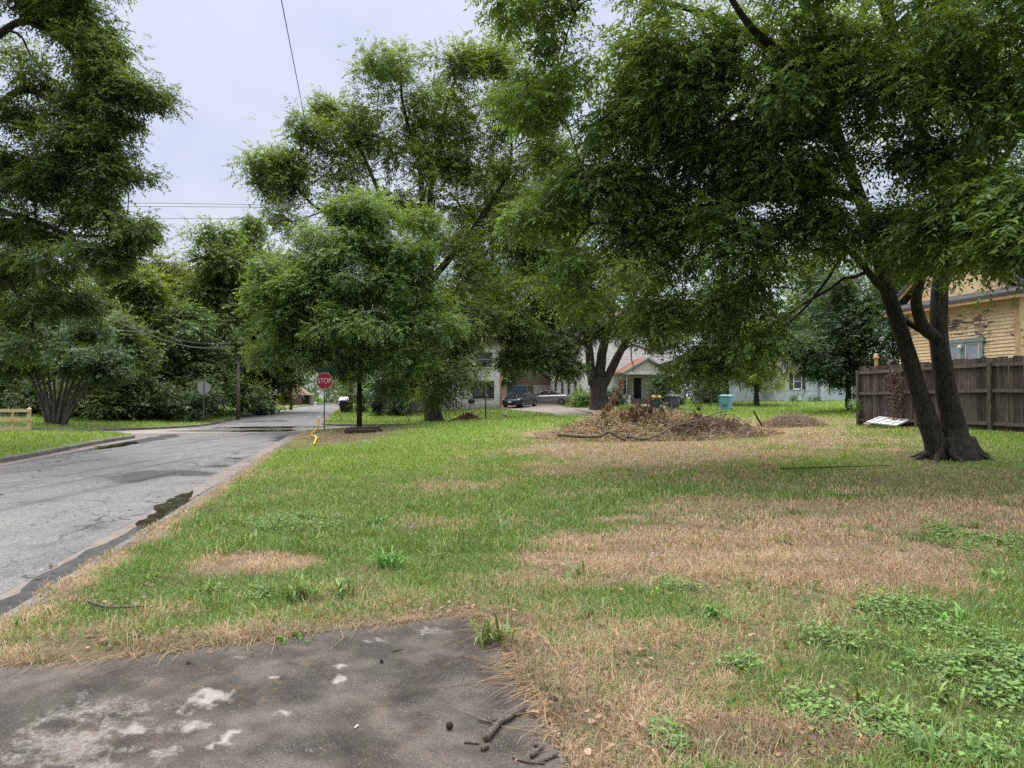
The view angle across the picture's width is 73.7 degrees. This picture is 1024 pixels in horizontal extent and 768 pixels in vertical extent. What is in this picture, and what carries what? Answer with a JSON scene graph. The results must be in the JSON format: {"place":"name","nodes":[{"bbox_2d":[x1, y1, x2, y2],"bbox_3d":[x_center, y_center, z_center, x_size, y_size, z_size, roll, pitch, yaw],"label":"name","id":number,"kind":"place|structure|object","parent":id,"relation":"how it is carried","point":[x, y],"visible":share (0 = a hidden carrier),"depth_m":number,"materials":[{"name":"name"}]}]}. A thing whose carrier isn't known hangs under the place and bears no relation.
{"place":"outdoors","nodes":[
{"label":"outdoors","id":0,"kind":"place"},
{"bbox_2d":[37,203,325,204],"bbox_3d":[-16.859,-9.640,36.270,17.394,0.278,0.379,0,-1,-2],"label":"overhead wire","id":1,"kind":"object","parent":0,"point":[245,204],"visible":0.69,"depth_m":36.18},
{"bbox_2d":[0,401,363,593],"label":"road","id":2,"kind":"structure","parent":0,"point":[54,496],"depth_m":13.76,"materials":[{"name":"asphalt"}]},
{"bbox_2d":[0,435,271,578],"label":"road debris","id":3,"kind":"object","parent":2,"relation":"on","point":[112,519],"visible":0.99,"depth_m":11.26,"materials":[{"name":"brown plant"}]},
{"bbox_2d":[0,404,338,599],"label":"gutter","id":4,"kind":"object","parent":2,"relation":"on","point":[213,481],"visible":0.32,"depth_m":14.70,"materials":[{"name":"concrete"}]},
{"bbox_2d":[0,524,144,615],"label":"water","id":5,"kind":"structure","parent":4,"relation":"on","point":[22,596],"depth_m":6.75,"materials":[{"name":"liquid"}]},
{"bbox_2d":[94,442,137,448],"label":"water","id":6,"kind":"structure","parent":4,"relation":"on","point":[114,445],"depth_m":24.24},
{"bbox_2d":[135,484,216,529],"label":"water","id":7,"kind":"structure","parent":4,"relation":"on","point":[163,509],"depth_m":10.83,"materials":[{"name":"liquid"}]},
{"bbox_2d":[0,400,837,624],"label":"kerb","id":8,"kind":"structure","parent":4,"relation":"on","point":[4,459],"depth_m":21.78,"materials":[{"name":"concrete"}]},
{"bbox_2d":[215,426,326,427],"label":"water","id":9,"kind":"structure","parent":2,"relation":"on","point":[275,427],"depth_m":39.08,"materials":[{"name":"liquid"}]},
{"bbox_2d":[228,429,313,431],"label":"water","id":10,"kind":"structure","parent":2,"relation":"on","point":[276,430],"depth_m":35.72,"materials":[{"name":"liquid"}]},
{"bbox_2d":[123,206,305,206],"bbox_3d":[-16.857,-9.502,36.268,17.392,0.283,0.379,0,-1,-2],"label":"overhead wire","id":11,"kind":"object","parent":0,"point":[193,206],"visible":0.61,"depth_m":36.18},
{"bbox_2d":[141,217,325,218],"bbox_3d":[-16.851,-8.878,36.255,17.386,0.290,0.379,0,-1,-2],"label":"overhead wire","id":12,"kind":"object","parent":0,"point":[226,218],"visible":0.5,"depth_m":36.15,"materials":[{"name":"metal"}]},
{"bbox_2d":[0,614,570,767],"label":"driveway slab","id":13,"kind":"structure","parent":0,"point":[295,703],"depth_m":3.50,"materials":[{"name":"concrete"}]},
{"bbox_2d":[477,705,499,723],"bbox_3d":[-0.092,1.626,3.371,0.112,0.048,0.125,-1,-1,33],"label":"stick","id":14,"kind":"object","parent":13,"relation":"on","point":[487,721],"visible":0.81,"depth_m":3.34,"materials":[{"name":"brown wood"}]},
{"bbox_2d":[483,704,526,741],"bbox_3d":[-0.040,1.637,3.310,0.060,0.035,0.370,-1,-1,30],"label":"stick","id":15,"kind":"object","parent":13,"relation":"on","point":[493,728],"visible":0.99,"depth_m":3.30,"materials":[{"name":"brown wood"}]},
{"bbox_2d":[512,756,545,763],"bbox_3d":[0.072,1.641,2.973,0.152,0.011,0.025,0,-1,20],"label":"stick","id":16,"kind":"object","parent":13,"relation":"on","point":[523,760],"visible":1,"depth_m":2.96,"materials":[{"name":"brown wood"}]},
{"bbox_2d":[529,742,544,758],"bbox_3d":[0.116,1.638,3.053,0.038,0.022,0.118,0,-1,23],"label":"stick","id":17,"kind":"object","parent":13,"relation":"on","point":[535,752],"visible":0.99,"depth_m":3.04,"materials":[{"name":"brown wood"}]},
{"bbox_2d":[539,751,557,761],"bbox_3d":[0.162,1.637,2.993,0.106,0.018,0.018,1,-2,-42],"label":"stick","id":18,"kind":"object","parent":13,"relation":"on","point":[555,754],"visible":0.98,"depth_m":2.99,"materials":[{"name":"brown wood"}]},
{"bbox_2d":[281,0,325,224],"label":"overhead wire","id":19,"kind":"object","parent":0,"point":[298,85],"visible":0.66,"depth_m":15.29,"materials":[{"name":"metal"}]},
{"bbox_2d":[0,398,1023,767],"bbox_3d":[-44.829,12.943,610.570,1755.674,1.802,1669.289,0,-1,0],"label":"ground","id":20,"kind":"structure","parent":0,"point":[162,638],"depth_m":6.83,"materials":[{"name":"plant"}]},
{"bbox_2d":[0,407,30,430],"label":"rail fence","id":21,"kind":"object","parent":20,"relation":"on","point":[12,419],"visible":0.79,"depth_m":28.80,"materials":[{"name":"brown wood"}]},
{"bbox_2d":[0,279,76,413],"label":"hackberry tree","id":22,"kind":"object","parent":20,"relation":"on","point":[5,384],"visible":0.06,"depth_m":49.23,"materials":[{"name":"green plant"}]},
{"bbox_2d":[0,313,142,424],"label":"crape myrtle","id":23,"kind":"object","parent":20,"relation":"on","point":[94,359],"visible":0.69,"depth_m":37.97,"materials":[{"name":"green plant"}]},
{"bbox_2d":[0,0,196,383],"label":"oak tree","id":24,"kind":"object","parent":20,"relation":"on","point":[100,74],"visible":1,"depth_m":21.21,"materials":[{"name":"green plant"}]},
{"bbox_2d":[38,297,177,421],"bbox_3d":[-26.382,-1.030,44.994,7.282,9.567,8.305,0,-1,0],"label":"hackberry tree","id":25,"kind":"object","parent":20,"relation":"on","point":[119,396],"visible":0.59,"depth_m":43.87,"materials":[{"name":"green plant"}]},
{"bbox_2d":[87,600,147,608],"bbox_3d":[-2.989,1.659,5.119,0.521,0.025,0.110,0,-1,12],"label":"stick","id":26,"kind":"object","parent":20,"relation":"on","point":[100,605],"visible":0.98,"depth_m":5.09,"materials":[{"name":"brown wood"}]},
{"bbox_2d":[0,368,241,421],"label":"undergrowth","id":27,"kind":"object","parent":20,"relation":"on","point":[187,407],"visible":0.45,"depth_m":45.63,"materials":[{"name":"green plant"}]},
{"bbox_2d":[58,240,197,382],"bbox_3d":[-29.553,-4.583,52.371,9.987,14.294,11.162,0,-1,0],"label":"hackberry tree","id":28,"kind":"object","parent":20,"relation":"on","point":[139,292],"visible":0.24,"depth_m":51.33,"materials":[{"name":"green plant"}]},
{"bbox_2d":[1,253,307,410],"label":"woods","id":29,"kind":"object","parent":20,"relation":"on","point":[78,282],"depth_m":67.68,"materials":[{"name":"green plant"}]},
{"bbox_2d":[136,245,208,385],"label":"hackberry tree","id":30,"kind":"object","parent":20,"relation":"on","point":[172,268],"visible":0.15,"depth_m":59.05,"materials":[{"name":"green plant"}]},
{"bbox_2d":[142,295,254,416],"bbox_3d":[-24.228,-1.356,51.996,8.554,10.958,7.974,1,-1,-28],"label":"hackberry tree","id":31,"kind":"object","parent":20,"relation":"on","point":[202,364],"visible":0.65,"depth_m":50.80,"materials":[{"name":"green plant"}]},
{"bbox_2d":[198,382,209,422],"bbox_3d":[-19.851,1.282,43.981,0.762,2.851,0.038,0,-1,-13],"label":"stop sign","id":32,"kind":"object","parent":20,"relation":"on","point":[203,388],"visible":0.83,"depth_m":43.99,"materials":[{"name":"grey metal"}]},
{"bbox_2d":[161,212,282,414],"bbox_3d":[-24.723,-5.537,57.204,11.206,16.686,10.155,0,-1,0],"label":"hackberry tree","id":33,"kind":"object","parent":20,"relation":"on","point":[220,266],"visible":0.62,"depth_m":56.15,"materials":[{"name":"green plant"}]},
{"bbox_2d":[236,339,239,419],"bbox_3d":[-20.470,-0.254,51.015,0.262,6.201,0.275,0,-1,-13],"label":"utility pole","id":34,"kind":"object","parent":20,"relation":"on","point":[238,392],"visible":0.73,"depth_m":50.92,"materials":[{"name":"brown wood"}]},
{"bbox_2d":[54,287,237,347],"bbox_3d":[-19.875,-3.269,38.532,1.128,1.520,25.090,0,-1,-5],"label":"overhead wire","id":35,"kind":"object","parent":34,"relation":"attached to","point":[163,339],"visible":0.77,"depth_m":40.30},
{"bbox_2d":[226,323,252,366],"bbox_3d":[-20.380,-2.922,51.145,2.217,3.278,2.288,0,-1,0],"label":"ivy","id":36,"kind":"object","parent":34,"relation":"attached to","point":[235,342],"visible":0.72,"depth_m":50.86,"materials":[{"name":"green plant"}]},
{"bbox_2d":[227,209,278,412],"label":"hackberry tree","id":37,"kind":"object","parent":20,"relation":"on","point":[247,228],"visible":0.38,"depth_m":61.77,"materials":[{"name":"green plant"}]},
{"bbox_2d":[229,308,278,411],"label":"hackberry tree","id":38,"kind":"object","parent":20,"relation":"on","point":[260,378],"visible":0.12,"depth_m":65.25,"materials":[{"name":"green plant"}]},
{"bbox_2d":[246,396,285,415],"bbox_3d":[-21.831,2.067,59.802,3.438,2.448,3.382,0,-1,0],"label":"shrub","id":39,"kind":"object","parent":20,"relation":"on","point":[262,410],"visible":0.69,"depth_m":59.41,"materials":[{"name":"green plant"}]},
{"bbox_2d":[229,237,316,411],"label":"hackberry tree","id":40,"kind":"object","parent":20,"relation":"on","point":[289,389],"visible":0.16,"depth_m":66.57,"materials":[{"name":"green plant"}]},
{"bbox_2d":[277,385,313,404],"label":"house","id":41,"kind":"structure","parent":20,"relation":"on","point":[309,398],"depth_m":136.46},
{"bbox_2d":[302,396,309,403],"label":"carport door","id":42,"kind":"structure","parent":41,"relation":"in","point":[307,398],"depth_m":136.35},
{"bbox_2d":[292,395,301,404],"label":"plank fence","id":43,"kind":"object","parent":20,"relation":"on","point":[298,399],"visible":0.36,"depth_m":126.02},
{"bbox_2d":[227,307,377,404],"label":"roadside woods","id":44,"kind":"object","parent":20,"relation":"on","point":[331,388],"visible":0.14,"depth_m":181.03,"materials":[{"name":"green plant"}]},
{"bbox_2d":[315,368,334,430],"bbox_3d":[-8.769,0.823,31.985,0.960,3.190,0.053,0,-1,2],"label":"stop sign","id":45,"kind":"object","parent":20,"relation":"on","point":[324,379],"visible":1,"depth_m":31.99,"materials":[{"name":"red metal"}]},
{"bbox_2d":[339,400,347,411],"bbox_3d":[-15.553,2.057,62.999,0.783,1.175,0.843,0,-1,-6],"label":"wheelie bin","id":46,"kind":"object","parent":20,"relation":"on","point":[343,404],"visible":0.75,"depth_m":62.66,"materials":[{"name":"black plastic"}]},
{"bbox_2d":[223,182,482,426],"bbox_3d":[-8.021,-4.077,34.589,13.197,12.978,8.300,0,-1,0],"label":"ash tree","id":47,"kind":"object","parent":20,"relation":"on","point":[347,329],"visible":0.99,"depth_m":33.80,"materials":[{"name":"green plant"}]},
{"bbox_2d":[349,273,358,411],"bbox_3d":[-15.094,-3.954,64.091,1.800,13.800,0.418,0,-1,-13],"label":"utility pole","id":48,"kind":"object","parent":20,"relation":"on","point":[350,403],"visible":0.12,"depth_m":63.83,"materials":[{"name":"brown wood"}]},
{"bbox_2d":[310,386,325,444],"bbox_3d":[-11.124,-2.763,43.127,0.758,10.627,42.614,0,-1,-12],"label":"guy wire","id":49,"kind":"object","parent":48,"relation":"attached to","point":[316,429],"visible":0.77,"depth_m":29.44,"materials":[{"name":"yellow plastic"}]},
{"bbox_2d":[345,383,370,412],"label":"shrub","id":50,"kind":"object","parent":20,"relation":"on","point":[364,402],"visible":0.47,"depth_m":61.76,"materials":[{"name":"green plant"}]},
{"bbox_2d":[344,429,376,432],"bbox_3d":[-6.499,2.040,29.365,1.357,0.159,0.240,0,-1,-6],"label":"timber","id":51,"kind":"object","parent":20,"relation":"on","point":[362,431],"visible":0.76,"depth_m":29.26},
{"bbox_2d":[365,383,387,414],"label":"shrub","id":52,"kind":"object","parent":20,"relation":"on","point":[377,407],"visible":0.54,"depth_m":54.73,"materials":[{"name":"green plant"}]},
{"bbox_2d":[382,392,414,415],"bbox_3d":[-8.915,1.647,54.088,2.728,2.943,3.138,0,-1,0],"label":"shrub","id":53,"kind":"object","parent":20,"relation":"on","point":[397,409],"visible":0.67,"depth_m":53.52,"materials":[{"name":"green plant"}]},
{"bbox_2d":[220,26,582,421],"bbox_3d":[-6.201,-11.313,44.450,22.799,28.449,13.022,0,-1,0],"label":"pecan tree","id":54,"kind":"object","parent":20,"relation":"on","point":[281,175],"visible":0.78,"depth_m":44.27,"materials":[{"name":"green plant"}]},
{"bbox_2d":[364,275,458,412],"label":"hackberry tree","id":55,"kind":"object","parent":20,"relation":"on","point":[416,384],"visible":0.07,"depth_m":56.69,"materials":[{"name":"green plant"}]},
{"bbox_2d":[378,311,500,412],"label":"white house","id":56,"kind":"structure","parent":20,"relation":"on","point":[493,393],"depth_m":60.68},
{"bbox_2d":[472,381,494,397],"bbox_3d":[-2.528,0.486,60.606,2.000,1.510,0.088,0,-1,-13],"label":"window","id":57,"kind":"structure","parent":56,"relation":"in","point":[490,390],"depth_m":60.64,"materials":[{"name":"grey glass"}]},
{"bbox_2d":[476,352,492,367],"bbox_3d":[-2.467,-2.138,60.670,1.650,1.460,0.088,0,-1,-13],"label":"window","id":58,"kind":"structure","parent":56,"relation":"in","point":[490,354],"depth_m":60.73,"materials":[{"name":"grey glass"}]},
{"bbox_2d":[448,412,484,420],"bbox_3d":[-2.720,1.956,40.459,2.328,0.763,1.591,0,-1,0],"label":"twig heap","id":59,"kind":"object","parent":20,"relation":"on","point":[468,416],"visible":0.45,"depth_m":40.23,"materials":[{"name":"brown plant"}]},
{"bbox_2d":[434,152,549,392],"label":"hackberry tree","id":60,"kind":"object","parent":20,"relation":"on","point":[510,377],"visible":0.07,"depth_m":67.54,"materials":[{"name":"green plant"}]},
{"bbox_2d":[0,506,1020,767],"bbox_3d":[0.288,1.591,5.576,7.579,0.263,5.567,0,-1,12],"label":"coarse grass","id":61,"kind":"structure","parent":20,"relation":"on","point":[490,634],"depth_m":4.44,"materials":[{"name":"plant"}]},
{"bbox_2d":[1,438,1022,767],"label":"leaf litter","id":62,"kind":"object","parent":20,"relation":"on","point":[587,750],"visible":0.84,"depth_m":4.47,"materials":[{"name":"plant"}]},
{"bbox_2d":[501,368,550,404],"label":"garage","id":63,"kind":"structure","parent":20,"relation":"on","point":[537,387],"depth_m":75.27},
{"bbox_2d":[507,386,526,394],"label":"door","id":64,"kind":"structure","parent":63,"relation":"in","point":[523,388],"depth_m":74.86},
{"bbox_2d":[534,386,550,403],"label":"door","id":65,"kind":"structure","parent":63,"relation":"in","point":[537,389],"depth_m":75.43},
{"bbox_2d":[501,290,569,369],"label":"hackberry tree","id":66,"kind":"object","parent":20,"relation":"on","point":[536,333],"visible":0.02,"depth_m":82.46,"materials":[{"name":"green plant"}]},
{"bbox_2d":[493,128,622,353],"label":"hackberry tree","id":67,"kind":"object","parent":20,"relation":"on","point":[549,333],"visible":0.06,"depth_m":77.08,"materials":[{"name":"green plant"}]},
{"bbox_2d":[566,382,589,406],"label":"shrub","id":68,"kind":"object","parent":20,"relation":"on","point":[580,399],"visible":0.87,"depth_m":56.67,"materials":[{"name":"green plant"}]},
{"bbox_2d":[171,501,1023,767],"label":"weeds","id":69,"kind":"object","parent":20,"relation":"on","point":[1017,683],"visible":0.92,"depth_m":3.94,"materials":[{"name":"green plant"}]},
{"bbox_2d":[470,157,741,409],"bbox_3d":[6.996,-7.137,48.988,21.231,18.913,10.521,0,-1,-6],"label":"pecan tree","id":70,"kind":"object","parent":20,"relation":"on","point":[558,355],"visible":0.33,"depth_m":46.63,"materials":[{"name":"green plant"}]},
{"bbox_2d":[551,310,675,404],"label":"white house","id":71,"kind":"structure","parent":20,"relation":"on","point":[634,381],"depth_m":65.48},
{"bbox_2d":[622,379,628,395],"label":"window","id":72,"kind":"structure","parent":71,"relation":"in","point":[624,389],"depth_m":65.44,"materials":[{"name":"beige paint"}]},
{"bbox_2d":[633,378,640,398],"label":"door","id":73,"kind":"structure","parent":71,"relation":"in","point":[637,381],"depth_m":65.67,"materials":[{"name":"metal"}]},
{"bbox_2d":[332,233,898,405],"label":"backdrop woods","id":74,"kind":"object","parent":20,"relation":"on","point":[437,281],"visible":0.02,"depth_m":88.12,"materials":[{"name":"green plant"}]},
{"bbox_2d":[607,386,631,405],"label":"shrub","id":75,"kind":"object","parent":20,"relation":"on","point":[621,398],"visible":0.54,"depth_m":58.71,"materials":[{"name":"green plant"}]},
{"bbox_2d":[524,397,783,441],"bbox_3d":[4.325,1.059,20.897,7.964,1.334,4.012,0,-1,0],"label":"brush pile","id":76,"kind":"object","parent":20,"relation":"on","point":[595,423],"visible":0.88,"depth_m":20.10,"materials":[{"name":"brown plant"}]},
{"bbox_2d":[600,376,626,418],"bbox_3d":[3.048,0.414,20.589,0.984,1.318,0.331,1,-1,-29],"label":"dead bough","id":77,"kind":"object","parent":76,"relation":"on","point":[620,383],"visible":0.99,"depth_m":20.58,"materials":[{"name":"brown wood"}]},
{"bbox_2d":[627,406,635,421],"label":"dead weed","id":78,"kind":"object","parent":76,"relation":"on","point":[631,411],"visible":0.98,"depth_m":20.46,"materials":[{"name":"brown plant"}]},
{"bbox_2d":[634,402,642,421],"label":"dead weed","id":79,"kind":"object","parent":76,"relation":"on","point":[638,406],"visible":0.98,"depth_m":20.45,"materials":[{"name":"brown plant"}]},
{"bbox_2d":[644,395,654,420],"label":"dead weed","id":80,"kind":"object","parent":76,"relation":"on","point":[650,401],"visible":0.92,"depth_m":20.47,"materials":[{"name":"brown plant"}]},
{"bbox_2d":[557,391,759,440],"bbox_3d":[4.185,0.879,19.423,5.829,1.436,0.814,0,-1,-10],"label":"fallen branch","id":81,"kind":"object","parent":76,"relation":"on","point":[596,436],"visible":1,"depth_m":19.17,"materials":[{"name":"brown wood"}]},
{"bbox_2d":[652,397,660,409],"bbox_3d":[9.454,1.395,45.004,0.566,1.017,0.642,0,-1,-11],"label":"wheelie bin","id":82,"kind":"object","parent":20,"relation":"on","point":[656,403],"visible":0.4,"depth_m":44.74,"materials":[{"name":"teal plastic"}]},
{"bbox_2d":[639,381,680,404],"bbox_3d":[12.995,0.929,59.671,3.652,3.297,4.154,0,-1,0],"label":"shrub","id":83,"kind":"object","parent":20,"relation":"on","point":[662,395],"visible":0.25,"depth_m":59.87,"materials":[{"name":"green plant"}]},
{"bbox_2d":[677,375,738,410],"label":"sapling","id":84,"kind":"object","parent":20,"relation":"on","point":[702,392],"visible":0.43,"depth_m":47.46,"materials":[{"name":"green plant"}]},
{"bbox_2d":[690,377,734,403],"bbox_3d":[18.022,0.527,62.519,4.677,3.331,4.043,0,-1,9],"label":"shrub","id":85,"kind":"object","parent":20,"relation":"on","point":[710,399],"visible":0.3,"depth_m":61.75,"materials":[{"name":"green plant"}]},
{"bbox_2d":[718,395,733,410],"bbox_3d":[14.592,1.308,46.508,0.849,1.175,0.955,-1,-1,32],"label":"wheelie bin","id":86,"kind":"object","parent":20,"relation":"on","point":[723,401],"visible":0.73,"depth_m":46.19,"materials":[{"name":"teal plastic"}]},
{"bbox_2d":[446,0,1023,462],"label":"pecan tree","id":87,"kind":"object","parent":20,"relation":"on","point":[960,62],"visible":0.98,"depth_m":12.56,"materials":[{"name":"green plant"}]},
{"bbox_2d":[683,268,788,394],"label":"hackberry tree","id":88,"kind":"object","parent":20,"relation":"on","point":[727,380],"visible":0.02,"depth_m":57.66,"materials":[{"name":"green plant"}]},
{"bbox_2d":[728,317,793,405],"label":"young tree","id":89,"kind":"object","parent":20,"relation":"on","point":[756,385],"visible":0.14,"depth_m":53.68,"materials":[{"name":"green plant"}]},
{"bbox_2d":[755,411,832,427],"bbox_3d":[9.873,1.238,23.963,2.795,0.678,2.485,0,-1,0],"label":"brush pile","id":90,"kind":"object","parent":20,"relation":"on","point":[794,420],"visible":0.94,"depth_m":23.55,"materials":[{"name":"brown plant"}]},
{"bbox_2d":[691,353,897,402],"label":"blue house","id":91,"kind":"structure","parent":20,"relation":"on","point":[815,391],"depth_m":62.93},
{"bbox_2d":[793,374,802,389],"bbox_3d":[26.028,-0.216,62.221,1.000,1.490,0.088,0,-1,-13],"label":"window","id":92,"kind":"structure","parent":91,"relation":"in","point":[797,380],"depth_m":62.24,"materials":[{"name":"white paint"}]},
{"bbox_2d":[755,246,879,360],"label":"hackberry tree","id":93,"kind":"object","parent":20,"relation":"on","point":[805,281],"visible":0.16,"depth_m":71.76,"materials":[{"name":"green plant"}]},
{"bbox_2d":[769,268,899,410],"bbox_3d":[15.264,-2.123,32.897,7.440,7.300,6.179,0,-1,0],"label":"pear tree","id":94,"kind":"object","parent":20,"relation":"on","point":[818,364],"visible":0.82,"depth_m":32.38,"materials":[{"name":"green plant"}]},
{"bbox_2d":[780,459,890,468],"bbox_3d":[6.277,1.554,13.177,2.184,0.184,0.276,0,-1,-7],"label":"fallen branch","id":95,"kind":"object","parent":20,"relation":"on","point":[832,466],"visible":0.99,"depth_m":13.10,"materials":[{"name":"wood"}]},
{"bbox_2d":[845,250,923,365],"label":"hackberry tree","id":96,"kind":"object","parent":20,"relation":"on","point":[887,335],"visible":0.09,"depth_m":30.88,"materials":[{"name":"green plant"}]},
{"bbox_2d":[866,416,908,425],"bbox_3d":[11.534,1.149,20.961,0.560,0.055,1.120,-17,7,-17],"label":"old window sash","id":97,"kind":"object","parent":20,"relation":"on","point":[879,420],"visible":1,"depth_m":20.93,"materials":[{"name":"wood"}]},
{"bbox_2d":[856,356,1023,431],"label":"board fence","id":98,"kind":"object","parent":20,"relation":"on","point":[990,399],"visible":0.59,"depth_m":18.43,"materials":[{"name":"brown wood"}]},
{"bbox_2d":[845,399,864,414],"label":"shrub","id":99,"kind":"object","parent":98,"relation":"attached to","point":[857,408],"visible":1,"depth_m":22.26,"materials":[{"name":"green plant"}]},
{"bbox_2d":[882,368,908,426],"bbox_3d":[11.721,0.425,20.937,0.188,1.857,1.125,0,-1,-13],"label":"dried vine","id":100,"kind":"object","parent":98,"relation":"attached to","point":[893,388],"visible":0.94,"depth_m":20.89,"materials":[{"name":"brown plant"}]},
{"bbox_2d":[873,267,1023,379],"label":"yellow house","id":101,"kind":"structure","parent":20,"relation":"on","point":[987,328],"depth_m":21.97,"materials":[{"name":"yellow painted wood siding"},{"name":"white trim"},{"name":"glass"}]},
{"bbox_2d":[949,337,984,359],"bbox_3d":[14.867,-0.649,22.541,0.058,1.670,1.630,0,-1,-13],"label":"window","id":102,"kind":"structure","parent":101,"relation":"in","point":[972,348],"depth_m":22.34,"materials":[{"name":"white glass"}]},
{"bbox_2d":[0,0,1023,458],"label":"sky","id":103,"kind":"structure","parent":0,"point":[232,60],"materials":[{"name":"white"}]},
{"bbox_2d":[499,404,598,414],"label":"driveway","id":104,"kind":"structure","parent":0,"point":[553,409],"depth_m":54.00,"materials":[{"name":"concrete"}]},
{"bbox_2d":[502,391,536,406],"bbox_3d":[0.711,1.337,60.976,1.942,1.445,4.540,-1,-1,24],"label":"parked car","id":105,"kind":"object","parent":104,"relation":"on","point":[519,398],"visible":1,"depth_m":60.07,"materials":[{"name":"grey paint"}]},
{"bbox_2d":[536,390,569,404],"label":"parked car","id":106,"kind":"object","parent":104,"relation":"on","point":[547,396],"visible":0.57,"depth_m":66.08,"materials":[{"name":"silver paint"}]},
{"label":"path","id":107,"kind":"structure","parent":0,"visible":0},
{"bbox_2d":[665,395,680,410],"bbox_3d":[10.721,1.300,45.510,0.783,1.195,0.888,0,-1,-20],"label":"wheelie bin","id":108,"kind":"object","parent":107,"relation":"on","point":[675,398],"visible":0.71,"depth_m":45.19,"materials":[{"name":"grey plastic"}]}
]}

